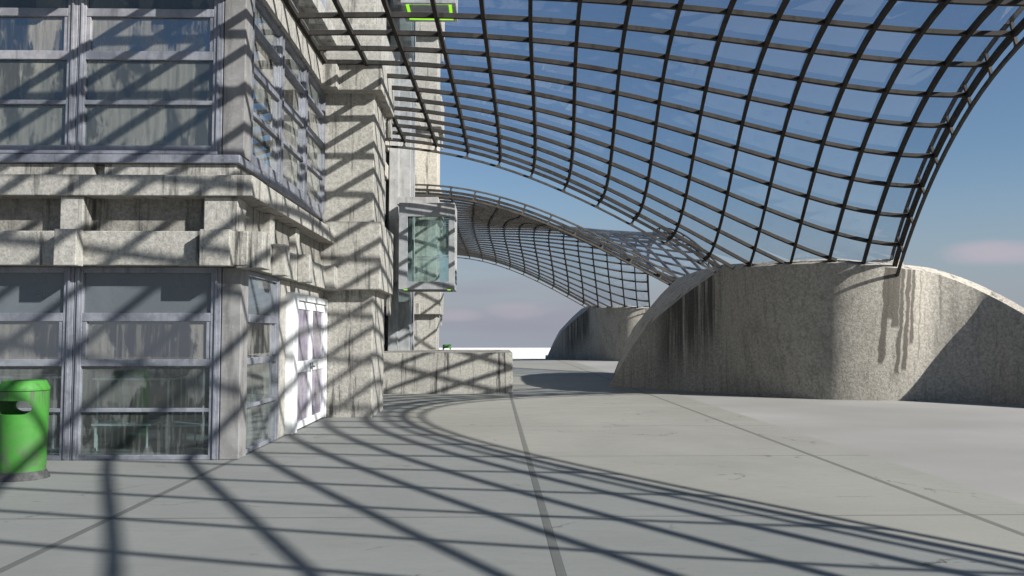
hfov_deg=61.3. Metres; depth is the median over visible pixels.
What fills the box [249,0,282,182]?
window
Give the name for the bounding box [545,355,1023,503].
ground
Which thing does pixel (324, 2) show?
window
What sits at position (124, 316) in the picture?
window
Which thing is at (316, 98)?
window
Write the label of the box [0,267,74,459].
window
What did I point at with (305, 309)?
door leaf
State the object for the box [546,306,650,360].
canopy abutment
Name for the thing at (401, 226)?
lift cabin
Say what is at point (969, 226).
sky
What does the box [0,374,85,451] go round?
table
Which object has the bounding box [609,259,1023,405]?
canopy abutment
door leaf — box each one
[297,301,314,428]
[310,304,324,422]
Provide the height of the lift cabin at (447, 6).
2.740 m
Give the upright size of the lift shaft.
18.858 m
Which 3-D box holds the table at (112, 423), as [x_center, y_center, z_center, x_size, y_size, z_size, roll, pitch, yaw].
[-5.357,2.064,12.095,0.800,0.380,0.600,0,-3,-1]
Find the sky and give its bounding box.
[439,0,1023,347]
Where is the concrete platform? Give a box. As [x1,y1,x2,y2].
[383,350,512,393]
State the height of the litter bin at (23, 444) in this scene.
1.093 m
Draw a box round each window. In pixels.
[0,0,78,149]
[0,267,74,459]
[70,267,222,459]
[75,0,224,154]
[246,271,279,453]
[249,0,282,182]
[280,34,306,199]
[304,68,325,213]
[320,0,326,11]
[384,307,384,347]
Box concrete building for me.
[0,0,444,459]
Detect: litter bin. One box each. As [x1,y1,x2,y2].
[0,379,50,481]
[443,344,450,349]
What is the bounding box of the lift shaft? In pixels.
[386,0,415,350]
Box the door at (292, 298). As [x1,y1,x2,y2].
[284,292,327,434]
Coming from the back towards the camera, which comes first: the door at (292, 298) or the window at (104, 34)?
the door at (292, 298)
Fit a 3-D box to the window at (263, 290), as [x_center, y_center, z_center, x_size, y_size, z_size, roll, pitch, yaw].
[-3.637,1.040,12.464,0.112,2.485,1.840,0,-3,-1]
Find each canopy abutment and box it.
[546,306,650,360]
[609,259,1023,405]
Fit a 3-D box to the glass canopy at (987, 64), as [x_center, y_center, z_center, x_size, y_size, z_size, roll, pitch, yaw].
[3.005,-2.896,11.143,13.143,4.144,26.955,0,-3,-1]
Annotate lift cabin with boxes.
[389,197,456,291]
[391,0,457,21]
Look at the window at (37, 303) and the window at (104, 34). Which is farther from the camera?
the window at (104, 34)
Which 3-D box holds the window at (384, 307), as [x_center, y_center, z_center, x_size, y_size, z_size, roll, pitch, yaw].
[-3.979,1.866,27.331,0.112,2.485,1.892,0,-3,-1]
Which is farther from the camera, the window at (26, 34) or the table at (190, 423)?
the table at (190, 423)
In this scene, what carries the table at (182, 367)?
on the concrete building
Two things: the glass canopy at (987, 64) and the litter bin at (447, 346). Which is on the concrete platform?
the litter bin at (447, 346)
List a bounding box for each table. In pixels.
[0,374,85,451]
[91,420,165,451]
[92,375,191,450]
[162,420,208,448]
[169,366,208,444]
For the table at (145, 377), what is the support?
on the concrete building
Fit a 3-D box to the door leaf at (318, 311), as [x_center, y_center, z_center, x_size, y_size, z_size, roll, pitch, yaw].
[-3.644,1.391,16.210,0.115,2.160,1.310,0,-3,-1]
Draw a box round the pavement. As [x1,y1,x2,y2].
[0,359,1023,575]
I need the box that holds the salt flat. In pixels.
[439,348,550,358]
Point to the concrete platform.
(449, 372)
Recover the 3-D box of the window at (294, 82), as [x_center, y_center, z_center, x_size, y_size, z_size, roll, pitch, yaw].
[-3.706,-2.806,14.565,0.112,2.420,1.729,0,-3,-1]
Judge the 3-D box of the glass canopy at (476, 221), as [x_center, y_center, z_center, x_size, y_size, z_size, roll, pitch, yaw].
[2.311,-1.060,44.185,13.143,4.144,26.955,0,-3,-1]
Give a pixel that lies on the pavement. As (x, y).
(557, 467)
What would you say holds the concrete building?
on the pavement
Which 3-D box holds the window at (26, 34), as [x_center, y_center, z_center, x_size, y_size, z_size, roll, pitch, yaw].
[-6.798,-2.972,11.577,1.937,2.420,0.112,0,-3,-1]
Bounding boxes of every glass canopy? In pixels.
[283,0,1023,275]
[415,184,719,308]

